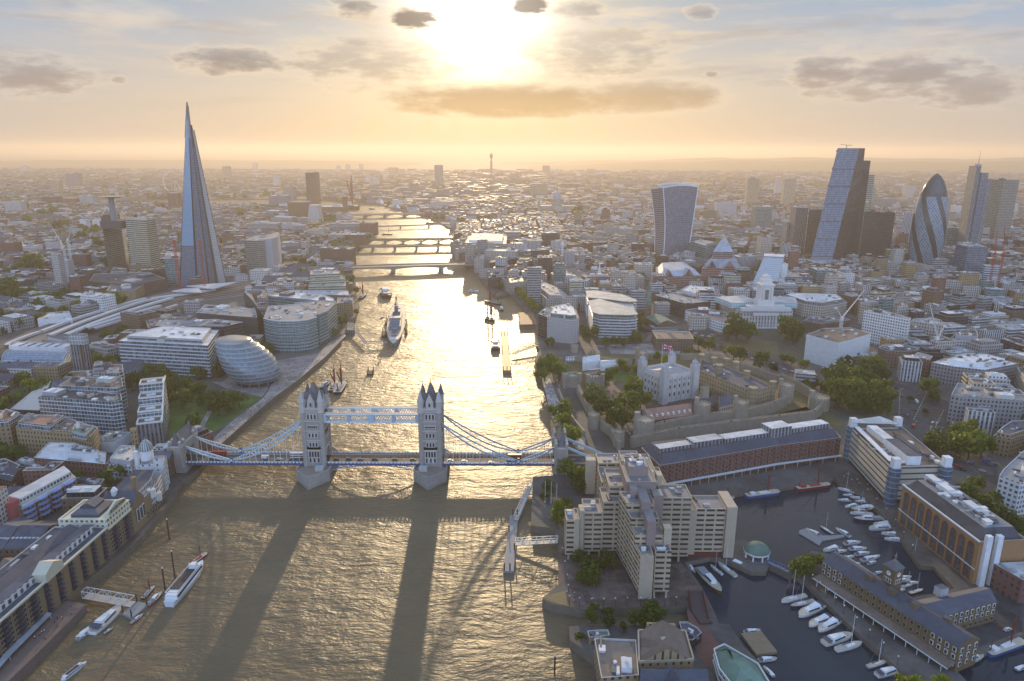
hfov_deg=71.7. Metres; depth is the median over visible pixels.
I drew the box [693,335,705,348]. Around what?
tree
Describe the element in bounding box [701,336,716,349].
tree
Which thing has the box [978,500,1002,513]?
tree
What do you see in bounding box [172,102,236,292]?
glass spire
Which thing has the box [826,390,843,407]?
tree
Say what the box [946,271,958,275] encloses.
city block
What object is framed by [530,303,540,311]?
tree
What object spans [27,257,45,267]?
tree
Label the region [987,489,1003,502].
tree
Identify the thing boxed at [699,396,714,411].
castle house
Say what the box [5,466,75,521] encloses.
pink block
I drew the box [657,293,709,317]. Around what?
office building
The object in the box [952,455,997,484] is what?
mint yard
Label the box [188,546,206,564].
motor boat
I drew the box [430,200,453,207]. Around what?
palace
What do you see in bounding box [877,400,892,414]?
tree
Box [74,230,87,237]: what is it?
tree
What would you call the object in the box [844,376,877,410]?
tree
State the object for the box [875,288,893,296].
city block
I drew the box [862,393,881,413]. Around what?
tree
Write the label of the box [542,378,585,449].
castle wharf
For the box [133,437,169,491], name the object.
domed house
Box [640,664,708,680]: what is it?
hipped wharf house
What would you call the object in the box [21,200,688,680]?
river water
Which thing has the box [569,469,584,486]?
tree
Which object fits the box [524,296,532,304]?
tree
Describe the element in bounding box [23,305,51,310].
city block
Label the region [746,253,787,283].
sloping office
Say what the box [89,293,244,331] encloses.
station yard
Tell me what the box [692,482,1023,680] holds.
dock water
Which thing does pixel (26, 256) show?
tree
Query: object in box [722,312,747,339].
tree
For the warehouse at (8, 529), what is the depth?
412.39 m
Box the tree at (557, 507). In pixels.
[551,498,572,518]
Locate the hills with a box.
[0,157,1023,171]
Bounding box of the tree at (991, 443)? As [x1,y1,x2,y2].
[974,434,997,456]
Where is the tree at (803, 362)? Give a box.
[798,359,809,369]
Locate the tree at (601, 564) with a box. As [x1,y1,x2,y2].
[596,560,608,567]
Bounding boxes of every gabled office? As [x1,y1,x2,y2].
[655,262,702,287]
[701,238,740,284]
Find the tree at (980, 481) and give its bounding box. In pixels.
[967,475,986,489]
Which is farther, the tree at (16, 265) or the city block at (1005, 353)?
the tree at (16, 265)
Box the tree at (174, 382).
[165,377,183,389]
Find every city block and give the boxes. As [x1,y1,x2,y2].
[0,313,34,331]
[0,320,11,334]
[0,386,12,402]
[3,307,34,313]
[15,279,31,286]
[22,461,64,485]
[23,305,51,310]
[28,295,53,305]
[34,361,71,380]
[36,281,64,293]
[42,333,68,341]
[45,298,74,310]
[61,485,107,513]
[62,292,82,300]
[63,370,92,378]
[78,268,100,284]
[83,286,108,291]
[89,342,119,356]
[120,310,156,328]
[120,329,146,338]
[152,307,181,316]
[153,443,186,453]
[171,315,193,319]
[183,299,204,312]
[192,425,214,450]
[245,335,264,346]
[249,268,272,280]
[259,305,271,314]
[269,264,286,272]
[269,272,292,276]
[280,262,295,265]
[320,267,338,270]
[477,239,487,255]
[495,256,506,274]
[507,242,526,250]
[518,249,530,256]
[527,266,541,304]
[531,248,549,256]
[541,231,559,245]
[551,239,566,248]
[553,262,565,285]
[562,296,577,310]
[564,250,574,265]
[564,274,575,295]
[566,243,580,248]
[569,279,582,295]
[570,289,584,295]
[572,294,585,310]
[584,287,598,294]
[594,241,607,245]
[595,273,609,286]
[598,280,611,290]
[600,245,620,251]
[611,284,624,291]
[623,273,635,290]
[626,288,640,295]
[630,289,645,309]
[650,282,662,298]
[653,301,669,315]
[687,313,707,329]
[697,289,715,298]
[699,293,715,309]
[708,275,722,286]
[718,270,733,275]
[719,304,723,311]
[723,273,740,294]
[725,282,741,294]
[728,287,744,295]
[730,245,743,253]
[733,288,749,296]
[734,267,749,273]
[735,269,750,286]
[749,284,756,297]
[750,287,755,298]
[773,283,782,286]
[773,287,785,295]
[782,282,797,291]
[787,250,799,270]
[791,245,800,250]
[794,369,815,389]
[795,280,811,284]
[800,284,818,292]
[818,283,836,293]
[824,273,838,285]
[837,280,849,291]
[838,275,845,280]
[841,292,860,312]
[847,288,860,294]
[854,298,867,314]
[857,301,877,324]
[863,278,879,289]
[868,297,878,302]
[869,290,882,296]
[873,256,888,268]
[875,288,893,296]
[878,296,893,311]
[879,336,906,346]
[883,277,894,286]
[890,249,903,266]
[892,302,907,315]
[894,279,907,286]
[895,300,914,307]
[896,354,922,381]
[901,260,916,277]
[903,337,919,344]
[904,281,922,287]
[908,297,921,308]
[908,309,924,323]
[908,326,924,335]
[908,333,930,341]
[908,340,931,348]
[910,287,922,291]
[918,317,942,322]
[918,346,942,361]
[920,287,942,309]
[924,303,945,316]
[929,336,956,351]
[931,275,946,300]
[932,258,947,268]
[934,311,968,323]
[937,272,952,279]
[941,266,956,272]
[941,322,965,335]
[943,293,949,301]
[943,346,975,357]
[945,287,950,293]
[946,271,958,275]
[946,280,961,292]
[947,302,960,310]
[948,292,968,309]
[954,241,971,253]
[958,271,979,292]
[961,324,979,328]
[961,372,989,384]
[962,286,980,298]
[963,405,994,434]
[965,338,1002,355]
[967,315,989,325]
[968,378,995,388]
[969,325,1005,342]
[975,295,992,310]
[977,310,1009,319]
[978,280,994,289]
[981,264,1000,280]
[982,372,1010,383]
[983,287,1004,295]
[985,257,1000,264]
[988,319,1012,326]
[991,299,1002,310]
[993,302,1009,310]
[994,382,1015,388]
[996,324,1023,336]
[997,349,1022,359]
[998,282,1014,287]
[998,305,1023,319]
[998,388,1023,393]
[1002,283,1021,296]
[1002,318,1023,323]
[1007,289,1023,297]
[1008,352,1023,366]
[1012,291,1023,304]
[1014,279,1023,285]
[1014,366,1023,388]
[1016,273,1023,278]
[1018,300,1023,306]
[1018,331,1023,339]
[1018,372,1023,391]
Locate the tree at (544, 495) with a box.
[539,492,549,499]
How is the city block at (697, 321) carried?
on the ground at (876, 634)
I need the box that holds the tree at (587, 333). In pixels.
[580,325,598,343]
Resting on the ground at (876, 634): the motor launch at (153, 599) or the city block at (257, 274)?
the city block at (257, 274)
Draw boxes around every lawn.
[169,390,261,440]
[839,384,893,413]
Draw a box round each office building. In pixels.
[15,456,43,468]
[17,291,48,302]
[34,442,107,477]
[42,195,62,203]
[62,197,79,202]
[70,299,98,315]
[79,194,96,203]
[80,290,116,311]
[92,218,100,225]
[100,431,130,452]
[103,334,120,343]
[106,445,139,480]
[118,326,219,378]
[145,314,172,328]
[155,318,244,336]
[164,251,179,285]
[197,304,258,334]
[244,232,281,276]
[247,221,282,230]
[257,292,276,301]
[267,210,287,214]
[268,291,333,305]
[269,194,290,204]
[271,215,297,222]
[307,256,320,265]
[308,282,345,289]
[310,243,326,246]
[310,269,339,278]
[310,275,343,285]
[319,245,334,260]
[328,232,346,237]
[345,232,366,244]
[465,233,506,248]
[484,247,518,268]
[490,256,531,267]
[506,229,519,238]
[518,237,540,248]
[530,183,547,194]
[531,249,555,253]
[537,254,551,279]
[538,307,552,338]
[566,269,588,277]
[569,247,587,252]
[573,276,590,288]
[590,265,612,272]
[593,245,601,252]
[614,224,627,233]
[634,262,653,279]
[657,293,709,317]
[670,255,707,273]
[679,285,719,298]
[685,307,731,332]
[688,240,716,259]
[714,201,736,218]
[715,294,725,309]
[719,218,745,222]
[733,253,759,271]
[756,235,772,252]
[771,243,779,251]
[785,258,811,262]
[785,272,812,283]
[785,293,846,316]
[803,316,849,331]
[807,259,845,265]
[809,267,832,283]
[837,269,854,287]
[852,351,877,364]
[854,281,871,294]
[861,307,910,344]
[871,278,922,283]
[877,344,918,368]
[891,291,921,301]
[910,318,943,339]
[929,353,1018,385]
[944,226,958,246]
[946,383,1023,427]
[949,256,953,265]
[951,329,980,347]
[953,243,987,273]
[955,309,986,314]
[987,276,1015,287]
[989,296,1013,305]
[989,562,1023,602]
[990,249,1022,254]
[990,420,1023,456]
[996,451,1023,516]
[1001,336,1023,351]
[1010,225,1021,232]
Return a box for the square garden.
[722,340,777,354]
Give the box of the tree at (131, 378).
[125,371,140,390]
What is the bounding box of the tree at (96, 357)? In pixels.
[91,352,105,361]
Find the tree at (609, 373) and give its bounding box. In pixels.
[597,368,614,384]
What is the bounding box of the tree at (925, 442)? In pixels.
[923,438,938,451]
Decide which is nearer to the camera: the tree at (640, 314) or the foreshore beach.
the foreshore beach
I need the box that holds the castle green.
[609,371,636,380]
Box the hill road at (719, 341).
[644,328,777,370]
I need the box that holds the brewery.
[103,470,168,533]
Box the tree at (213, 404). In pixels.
[203,389,235,415]
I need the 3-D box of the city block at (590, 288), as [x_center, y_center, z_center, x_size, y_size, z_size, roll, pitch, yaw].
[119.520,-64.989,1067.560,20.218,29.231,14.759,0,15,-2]
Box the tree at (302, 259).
[297,257,306,263]
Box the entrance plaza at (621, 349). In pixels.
[594,343,694,353]
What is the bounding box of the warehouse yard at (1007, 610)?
[965,594,1021,646]
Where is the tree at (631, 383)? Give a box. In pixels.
[622,375,645,404]
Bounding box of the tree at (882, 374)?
[873,364,892,380]
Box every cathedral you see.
[281,238,319,252]
[537,187,575,210]
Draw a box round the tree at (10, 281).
[0,276,20,293]
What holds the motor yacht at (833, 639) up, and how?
on the dock water at (775, 525)
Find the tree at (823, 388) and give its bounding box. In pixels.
[819,381,829,395]
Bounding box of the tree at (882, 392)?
[867,378,894,401]
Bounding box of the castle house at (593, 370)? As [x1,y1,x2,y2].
[587,369,599,372]
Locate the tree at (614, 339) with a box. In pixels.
[610,335,622,347]
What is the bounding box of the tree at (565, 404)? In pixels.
[548,397,573,418]
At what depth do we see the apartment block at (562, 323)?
864.34 m
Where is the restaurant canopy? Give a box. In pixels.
[0,612,51,666]
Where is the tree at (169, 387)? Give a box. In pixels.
[165,380,173,399]
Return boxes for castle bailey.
[582,381,732,422]
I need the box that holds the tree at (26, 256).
[18,252,44,267]
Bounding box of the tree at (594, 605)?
[589,602,599,609]
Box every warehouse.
[0,458,20,485]
[0,467,24,487]
[0,516,35,561]
[0,524,111,657]
[0,557,14,568]
[3,521,58,557]
[37,311,72,326]
[76,476,105,487]
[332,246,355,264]
[337,297,353,315]
[593,635,638,680]
[641,419,841,485]
[812,552,979,671]
[917,584,996,628]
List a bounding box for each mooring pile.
[161,567,165,591]
[166,518,169,539]
[171,550,175,577]
[554,655,555,674]
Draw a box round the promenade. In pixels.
[214,334,345,442]
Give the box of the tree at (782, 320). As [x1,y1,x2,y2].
[777,315,801,334]
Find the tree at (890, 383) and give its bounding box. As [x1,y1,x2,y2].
[879,378,894,389]
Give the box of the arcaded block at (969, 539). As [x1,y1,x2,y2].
[897,474,1023,586]
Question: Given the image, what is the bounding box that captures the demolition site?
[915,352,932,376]
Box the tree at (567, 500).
[561,497,572,507]
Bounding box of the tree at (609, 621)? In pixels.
[601,614,615,628]
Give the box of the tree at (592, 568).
[578,559,601,579]
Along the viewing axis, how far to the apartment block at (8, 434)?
548.98 m
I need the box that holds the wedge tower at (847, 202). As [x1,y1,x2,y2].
[810,144,874,259]
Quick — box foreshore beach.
[543,591,567,605]
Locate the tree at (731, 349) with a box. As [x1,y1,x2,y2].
[723,344,744,360]
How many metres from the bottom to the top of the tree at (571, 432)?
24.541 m
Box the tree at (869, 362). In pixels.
[857,354,888,376]
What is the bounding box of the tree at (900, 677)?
[894,672,922,680]
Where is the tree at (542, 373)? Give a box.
[533,366,547,382]
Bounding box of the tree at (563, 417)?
[552,412,572,429]
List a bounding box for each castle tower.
[571,343,577,352]
[587,411,599,429]
[613,429,624,447]
[633,411,654,434]
[635,347,647,366]
[693,396,710,422]
[700,386,709,398]
[732,395,748,419]
[777,378,794,403]
[807,389,829,411]
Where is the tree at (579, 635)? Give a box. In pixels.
[574,631,586,641]
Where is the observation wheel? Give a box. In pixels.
[162,167,183,190]
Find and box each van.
[261,455,269,458]
[981,458,990,462]
[987,461,996,465]
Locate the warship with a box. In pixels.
[386,296,405,347]
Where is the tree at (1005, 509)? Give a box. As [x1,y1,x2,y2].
[989,502,1017,525]
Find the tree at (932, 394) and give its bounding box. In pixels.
[926,386,942,401]
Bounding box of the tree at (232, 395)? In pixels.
[217,389,239,406]
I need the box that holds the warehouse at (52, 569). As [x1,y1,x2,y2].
[0,524,111,657]
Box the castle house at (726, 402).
[718,394,732,411]
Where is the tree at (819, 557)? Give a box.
[804,552,824,569]
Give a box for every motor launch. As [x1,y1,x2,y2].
[103,627,113,634]
[129,613,142,624]
[147,591,161,606]
[318,381,329,389]
[379,287,391,298]
[490,339,499,350]
[687,564,695,573]
[695,566,721,594]
[853,515,884,521]
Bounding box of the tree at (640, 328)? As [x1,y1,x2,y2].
[638,326,645,332]
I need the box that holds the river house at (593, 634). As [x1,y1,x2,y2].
[587,629,609,643]
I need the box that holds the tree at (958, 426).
[945,421,971,437]
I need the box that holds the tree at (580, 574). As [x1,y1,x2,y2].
[575,567,587,583]
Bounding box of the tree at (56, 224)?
[49,220,63,227]
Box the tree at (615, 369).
[609,365,619,373]
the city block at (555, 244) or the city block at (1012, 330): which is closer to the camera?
the city block at (1012, 330)
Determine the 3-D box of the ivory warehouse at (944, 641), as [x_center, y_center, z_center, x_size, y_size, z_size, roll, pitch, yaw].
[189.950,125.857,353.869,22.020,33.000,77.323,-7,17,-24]
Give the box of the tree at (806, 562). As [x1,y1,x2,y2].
[788,554,815,575]
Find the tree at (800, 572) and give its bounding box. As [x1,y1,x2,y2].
[790,564,804,578]
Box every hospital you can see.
[89,272,166,293]
[107,284,144,301]
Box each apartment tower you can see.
[51,252,68,288]
[68,274,87,290]
[68,333,92,370]
[69,252,91,265]
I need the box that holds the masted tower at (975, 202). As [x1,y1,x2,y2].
[956,151,991,243]
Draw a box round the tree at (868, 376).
[864,369,879,385]
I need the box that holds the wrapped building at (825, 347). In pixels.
[804,327,870,367]
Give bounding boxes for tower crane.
[51,226,70,257]
[66,222,72,259]
[172,240,180,292]
[198,240,205,289]
[342,177,359,209]
[834,290,864,327]
[929,302,946,341]
[989,231,996,279]
[996,228,1004,285]
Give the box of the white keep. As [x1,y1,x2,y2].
[637,348,699,404]
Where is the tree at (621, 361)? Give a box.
[615,358,626,366]
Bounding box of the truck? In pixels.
[290,452,302,457]
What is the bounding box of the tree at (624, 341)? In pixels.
[621,337,628,346]
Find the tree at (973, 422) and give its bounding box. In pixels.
[957,418,980,435]
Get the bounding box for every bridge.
[159,377,601,489]
[344,262,473,273]
[351,212,425,217]
[356,244,449,251]
[367,237,453,243]
[688,589,711,623]
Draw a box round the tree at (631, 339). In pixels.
[628,334,636,343]
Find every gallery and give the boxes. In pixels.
[287,201,310,216]
[321,205,347,210]
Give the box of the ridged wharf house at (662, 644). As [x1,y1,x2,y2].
[637,620,693,680]
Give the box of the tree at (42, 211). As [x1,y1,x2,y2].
[36,208,49,213]
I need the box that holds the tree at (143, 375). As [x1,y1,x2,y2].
[132,370,147,383]
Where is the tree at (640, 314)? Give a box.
[637,311,643,317]
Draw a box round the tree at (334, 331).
[332,327,339,335]
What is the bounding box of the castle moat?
[568,352,843,427]
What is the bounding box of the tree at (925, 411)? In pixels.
[922,408,929,414]
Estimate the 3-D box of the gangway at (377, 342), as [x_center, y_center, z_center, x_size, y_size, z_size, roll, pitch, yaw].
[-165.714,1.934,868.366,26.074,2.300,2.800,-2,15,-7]
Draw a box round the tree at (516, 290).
[514,286,522,293]
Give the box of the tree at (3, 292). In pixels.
[0,285,15,296]
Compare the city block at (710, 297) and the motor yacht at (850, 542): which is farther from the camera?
the city block at (710, 297)
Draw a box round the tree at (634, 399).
[615,389,642,411]
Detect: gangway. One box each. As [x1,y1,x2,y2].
[81,587,135,606]
[354,329,366,343]
[367,341,386,343]
[510,342,537,354]
[513,482,532,520]
[515,535,557,544]
[760,557,789,572]
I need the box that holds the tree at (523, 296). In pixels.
[520,292,526,299]
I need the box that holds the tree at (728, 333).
[722,326,734,338]
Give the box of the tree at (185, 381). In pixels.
[178,375,193,391]
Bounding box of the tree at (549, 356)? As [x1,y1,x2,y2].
[545,352,561,362]
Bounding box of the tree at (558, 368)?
[549,360,568,380]
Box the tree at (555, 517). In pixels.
[550,511,562,525]
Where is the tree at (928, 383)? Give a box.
[917,377,939,395]
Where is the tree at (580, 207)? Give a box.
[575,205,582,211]
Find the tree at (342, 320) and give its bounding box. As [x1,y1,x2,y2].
[337,315,347,325]
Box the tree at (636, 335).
[630,330,642,344]
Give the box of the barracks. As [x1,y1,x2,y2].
[699,353,776,406]
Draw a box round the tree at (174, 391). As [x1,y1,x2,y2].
[167,390,179,407]
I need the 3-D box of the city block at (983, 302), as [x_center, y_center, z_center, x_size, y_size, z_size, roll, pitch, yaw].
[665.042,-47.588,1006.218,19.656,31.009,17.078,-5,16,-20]
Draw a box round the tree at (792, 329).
[781,321,808,344]
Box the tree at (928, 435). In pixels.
[924,426,948,451]
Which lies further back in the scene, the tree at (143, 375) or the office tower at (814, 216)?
the office tower at (814, 216)
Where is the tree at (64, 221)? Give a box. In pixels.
[61,219,71,223]
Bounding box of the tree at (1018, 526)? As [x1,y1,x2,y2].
[1013,521,1023,536]
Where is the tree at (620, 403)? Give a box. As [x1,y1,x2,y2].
[607,401,623,416]
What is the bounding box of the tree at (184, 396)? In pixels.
[169,388,194,408]
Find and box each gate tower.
[561,371,581,388]
[584,372,604,387]
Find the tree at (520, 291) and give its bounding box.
[517,289,526,295]
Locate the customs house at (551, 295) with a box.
[541,281,567,307]
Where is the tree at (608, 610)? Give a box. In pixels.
[600,606,613,615]
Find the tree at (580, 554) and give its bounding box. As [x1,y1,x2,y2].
[571,549,596,565]
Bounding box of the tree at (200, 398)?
[196,392,213,405]
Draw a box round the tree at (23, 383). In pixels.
[19,378,33,389]
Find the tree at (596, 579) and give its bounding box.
[584,574,600,587]
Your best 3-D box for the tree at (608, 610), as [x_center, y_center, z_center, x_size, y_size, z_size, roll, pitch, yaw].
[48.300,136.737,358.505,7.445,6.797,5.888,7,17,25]
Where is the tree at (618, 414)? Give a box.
[605,404,633,428]
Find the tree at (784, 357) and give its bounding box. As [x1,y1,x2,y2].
[779,353,790,363]
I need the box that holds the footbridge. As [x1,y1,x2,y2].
[378,223,449,228]
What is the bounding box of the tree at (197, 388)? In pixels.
[187,380,207,396]
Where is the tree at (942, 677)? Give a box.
[930,673,952,680]
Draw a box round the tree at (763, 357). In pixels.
[752,350,771,367]
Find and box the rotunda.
[742,540,769,563]
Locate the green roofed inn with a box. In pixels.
[712,643,768,680]
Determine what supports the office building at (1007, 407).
on the ground at (876, 634)
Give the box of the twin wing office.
[585,290,637,338]
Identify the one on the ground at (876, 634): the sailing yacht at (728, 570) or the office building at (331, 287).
the office building at (331, 287)
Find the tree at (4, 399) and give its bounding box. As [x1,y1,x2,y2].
[0,396,9,405]
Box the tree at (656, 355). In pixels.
[653,351,662,361]
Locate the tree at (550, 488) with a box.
[542,478,555,493]
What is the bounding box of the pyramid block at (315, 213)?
[308,204,323,220]
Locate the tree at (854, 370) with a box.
[835,365,864,380]
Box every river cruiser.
[61,661,85,680]
[163,560,203,606]
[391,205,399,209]
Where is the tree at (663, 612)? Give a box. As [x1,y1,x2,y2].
[657,608,667,621]
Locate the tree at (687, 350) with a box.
[683,346,691,352]
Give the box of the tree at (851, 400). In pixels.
[838,394,862,413]
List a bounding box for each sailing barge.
[140,578,154,599]
[328,365,338,392]
[333,362,347,394]
[358,281,366,298]
[425,215,437,223]
[484,287,500,304]
[484,299,490,320]
[488,300,494,321]
[744,469,779,498]
[795,465,830,490]
[987,614,1023,657]
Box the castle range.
[638,403,692,422]
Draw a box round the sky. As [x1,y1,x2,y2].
[0,0,1023,152]
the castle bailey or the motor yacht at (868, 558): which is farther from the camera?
the castle bailey
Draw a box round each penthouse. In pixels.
[0,409,20,425]
[18,413,64,431]
[72,422,94,439]
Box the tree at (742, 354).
[733,346,747,360]
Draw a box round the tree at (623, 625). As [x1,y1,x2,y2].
[619,621,626,630]
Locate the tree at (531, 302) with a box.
[527,299,535,309]
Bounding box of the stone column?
[561,240,563,254]
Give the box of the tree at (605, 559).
[598,549,617,568]
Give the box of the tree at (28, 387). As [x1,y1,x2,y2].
[25,383,34,393]
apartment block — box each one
[0,410,22,445]
[7,220,35,225]
[16,417,101,454]
[22,243,42,250]
[38,387,126,432]
[59,376,127,421]
[93,361,127,408]
[281,222,295,231]
[329,222,358,230]
[359,221,378,235]
[547,303,578,343]
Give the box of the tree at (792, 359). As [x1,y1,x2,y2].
[787,356,797,364]
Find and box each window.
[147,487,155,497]
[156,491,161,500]
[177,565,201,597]
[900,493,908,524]
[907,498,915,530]
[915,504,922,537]
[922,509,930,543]
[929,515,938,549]
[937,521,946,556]
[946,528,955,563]
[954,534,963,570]
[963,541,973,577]
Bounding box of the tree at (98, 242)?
[91,237,102,245]
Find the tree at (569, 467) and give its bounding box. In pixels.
[556,457,584,484]
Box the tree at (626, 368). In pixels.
[622,364,630,371]
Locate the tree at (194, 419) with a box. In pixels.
[184,412,200,426]
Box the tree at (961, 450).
[953,441,971,457]
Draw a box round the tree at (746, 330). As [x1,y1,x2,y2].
[735,321,761,342]
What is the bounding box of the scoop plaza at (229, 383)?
[213,377,267,396]
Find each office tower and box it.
[750,205,772,228]
[781,220,789,241]
[788,205,807,254]
[804,207,822,254]
[858,209,894,257]
[871,187,875,205]
[874,198,896,205]
[901,211,913,242]
[984,178,1018,238]
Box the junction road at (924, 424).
[770,361,948,449]
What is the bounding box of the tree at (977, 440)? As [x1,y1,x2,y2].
[948,428,988,459]
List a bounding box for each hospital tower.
[99,196,129,268]
[125,214,160,274]
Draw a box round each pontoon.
[121,594,147,619]
[346,320,354,334]
[367,366,373,374]
[382,328,386,337]
[405,319,407,334]
[501,328,510,372]
[503,509,517,572]
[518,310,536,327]
[741,630,776,656]
[799,528,844,545]
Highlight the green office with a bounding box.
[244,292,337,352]
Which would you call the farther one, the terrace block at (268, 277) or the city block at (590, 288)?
the terrace block at (268, 277)
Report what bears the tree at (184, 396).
on the lawn at (214, 422)
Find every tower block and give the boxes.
[0,241,22,253]
[4,200,27,211]
[19,166,29,170]
[50,181,63,192]
[65,173,83,186]
[79,217,90,228]
[167,192,181,207]
[222,166,231,174]
[252,163,257,168]
[273,176,280,184]
[283,186,296,200]
[305,171,320,203]
[365,173,370,181]
[373,177,378,185]
[388,167,398,172]
[434,165,442,183]
[543,165,549,170]
[611,215,619,222]
[773,182,781,193]
[901,185,914,196]
[950,204,961,212]
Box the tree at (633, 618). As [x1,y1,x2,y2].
[627,609,641,625]
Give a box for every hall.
[6,381,50,414]
[214,335,279,387]
[281,240,300,246]
[306,228,327,235]
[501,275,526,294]
[715,274,797,328]
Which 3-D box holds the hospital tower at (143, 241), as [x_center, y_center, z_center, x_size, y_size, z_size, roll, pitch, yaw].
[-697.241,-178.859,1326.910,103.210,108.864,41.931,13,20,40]
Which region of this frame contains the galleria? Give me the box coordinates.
[289,290,348,301]
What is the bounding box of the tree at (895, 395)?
[878,390,899,401]
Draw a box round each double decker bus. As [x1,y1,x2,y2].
[210,450,226,456]
[507,453,521,459]
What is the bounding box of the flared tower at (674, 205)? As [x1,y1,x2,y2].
[650,182,697,260]
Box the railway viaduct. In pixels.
[0,280,252,361]
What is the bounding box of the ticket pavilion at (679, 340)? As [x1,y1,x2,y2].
[651,330,693,350]
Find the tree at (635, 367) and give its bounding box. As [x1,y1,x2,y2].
[632,364,637,373]
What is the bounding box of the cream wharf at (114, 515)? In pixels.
[58,496,133,554]
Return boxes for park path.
[200,411,210,426]
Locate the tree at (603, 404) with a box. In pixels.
[592,396,622,419]
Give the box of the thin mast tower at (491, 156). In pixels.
[490,153,492,175]
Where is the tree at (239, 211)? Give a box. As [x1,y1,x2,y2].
[235,208,244,215]
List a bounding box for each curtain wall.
[557,388,584,435]
[568,353,651,365]
[576,385,620,450]
[630,373,823,447]
[654,395,787,431]
[680,353,779,381]
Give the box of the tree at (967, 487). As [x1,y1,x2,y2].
[955,479,980,498]
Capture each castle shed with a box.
[582,354,599,370]
[599,359,618,370]
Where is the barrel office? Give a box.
[1,341,71,362]
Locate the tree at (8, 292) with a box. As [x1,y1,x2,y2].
[1,283,26,297]
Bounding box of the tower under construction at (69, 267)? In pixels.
[64,258,74,283]
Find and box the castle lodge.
[566,351,581,361]
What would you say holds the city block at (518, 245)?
on the ground at (876, 634)
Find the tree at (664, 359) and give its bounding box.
[659,354,667,362]
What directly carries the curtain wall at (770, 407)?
on the ground at (876, 634)
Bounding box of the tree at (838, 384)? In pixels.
[823,376,854,405]
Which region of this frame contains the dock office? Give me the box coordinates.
[842,416,952,507]
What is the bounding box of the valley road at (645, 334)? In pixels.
[640,292,650,340]
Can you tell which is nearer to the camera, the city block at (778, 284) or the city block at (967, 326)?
the city block at (967, 326)
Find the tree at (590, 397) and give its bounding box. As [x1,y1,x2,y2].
[582,382,608,404]
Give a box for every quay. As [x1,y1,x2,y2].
[0,601,86,680]
[559,546,711,608]
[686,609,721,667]
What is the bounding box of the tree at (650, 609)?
[637,597,661,625]
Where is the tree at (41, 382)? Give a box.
[30,376,51,390]
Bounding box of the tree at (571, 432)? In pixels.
[556,423,583,450]
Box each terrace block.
[0,294,21,303]
[0,303,17,316]
[0,361,10,372]
[0,372,19,389]
[0,381,6,385]
[7,360,40,378]
[7,484,24,495]
[10,300,33,307]
[24,309,48,323]
[51,376,81,387]
[112,360,146,382]
[140,448,175,477]
[179,312,196,317]
[262,275,283,280]
[278,267,300,272]
[292,271,309,280]
[323,264,343,274]
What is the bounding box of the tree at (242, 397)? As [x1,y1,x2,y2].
[228,391,249,407]
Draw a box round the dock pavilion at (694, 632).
[679,621,701,648]
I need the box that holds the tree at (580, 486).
[575,479,586,494]
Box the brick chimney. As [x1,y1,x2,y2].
[342,197,347,212]
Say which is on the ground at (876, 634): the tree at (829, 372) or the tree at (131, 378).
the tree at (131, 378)
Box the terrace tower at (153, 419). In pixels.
[130,375,169,448]
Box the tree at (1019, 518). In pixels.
[1002,512,1023,525]
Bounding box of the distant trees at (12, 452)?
[0,174,1023,490]
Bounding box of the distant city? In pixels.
[0,168,1023,526]
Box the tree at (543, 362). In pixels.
[534,355,553,374]
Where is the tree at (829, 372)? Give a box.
[819,359,847,385]
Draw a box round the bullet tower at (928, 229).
[908,173,948,263]
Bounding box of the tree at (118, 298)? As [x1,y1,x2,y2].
[102,290,124,303]
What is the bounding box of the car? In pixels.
[1003,627,1011,631]
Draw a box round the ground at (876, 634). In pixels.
[0,150,1023,680]
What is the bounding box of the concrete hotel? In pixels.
[564,451,737,598]
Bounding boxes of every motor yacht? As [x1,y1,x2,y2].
[75,625,89,640]
[87,605,122,634]
[743,628,760,632]
[757,656,776,661]
[763,665,775,677]
[798,600,825,617]
[806,528,821,536]
[809,612,832,626]
[818,616,841,632]
[820,631,851,646]
[823,544,841,551]
[834,549,846,552]
[836,527,851,537]
[838,498,850,501]
[843,540,860,545]
[845,503,859,507]
[848,546,866,550]
[851,504,873,510]
[854,551,869,555]
[855,500,867,502]
[860,555,877,561]
[867,560,875,564]
[869,523,891,530]
[873,520,888,524]
[874,666,898,678]
[881,531,895,536]
[884,537,899,541]
[906,581,917,583]
[975,654,983,662]
[1013,664,1023,671]
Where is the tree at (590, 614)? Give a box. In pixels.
[585,606,596,623]
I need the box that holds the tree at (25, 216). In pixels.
[21,214,32,219]
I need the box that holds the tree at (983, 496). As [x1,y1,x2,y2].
[972,491,998,508]
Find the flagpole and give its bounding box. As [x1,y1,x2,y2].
[661,344,671,368]
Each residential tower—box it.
[744,177,759,204]
[780,177,796,203]
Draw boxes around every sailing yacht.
[710,556,723,574]
[718,545,737,577]
[781,571,807,602]
[790,575,814,607]
[820,514,834,534]
[834,616,861,652]
[838,473,854,492]
[850,496,873,514]
[866,639,885,668]
[901,573,912,587]
[908,575,922,594]
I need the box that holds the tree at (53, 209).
[46,205,58,213]
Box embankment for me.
[80,199,1023,680]
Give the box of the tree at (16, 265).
[9,260,26,271]
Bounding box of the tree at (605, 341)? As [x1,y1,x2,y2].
[599,337,610,347]
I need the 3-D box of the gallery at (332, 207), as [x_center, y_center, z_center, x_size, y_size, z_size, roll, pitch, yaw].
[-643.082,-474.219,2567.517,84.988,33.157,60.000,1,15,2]
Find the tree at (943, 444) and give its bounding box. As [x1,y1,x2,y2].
[928,436,958,458]
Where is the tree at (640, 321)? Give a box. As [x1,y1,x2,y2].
[636,317,646,325]
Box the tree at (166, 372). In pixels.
[150,368,175,377]
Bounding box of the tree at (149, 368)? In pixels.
[141,362,165,375]
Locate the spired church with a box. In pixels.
[644,278,677,331]
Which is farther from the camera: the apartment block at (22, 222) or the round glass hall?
the apartment block at (22, 222)
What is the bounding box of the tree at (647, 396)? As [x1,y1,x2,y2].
[639,391,652,407]
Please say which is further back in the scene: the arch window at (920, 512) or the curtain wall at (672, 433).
the curtain wall at (672, 433)

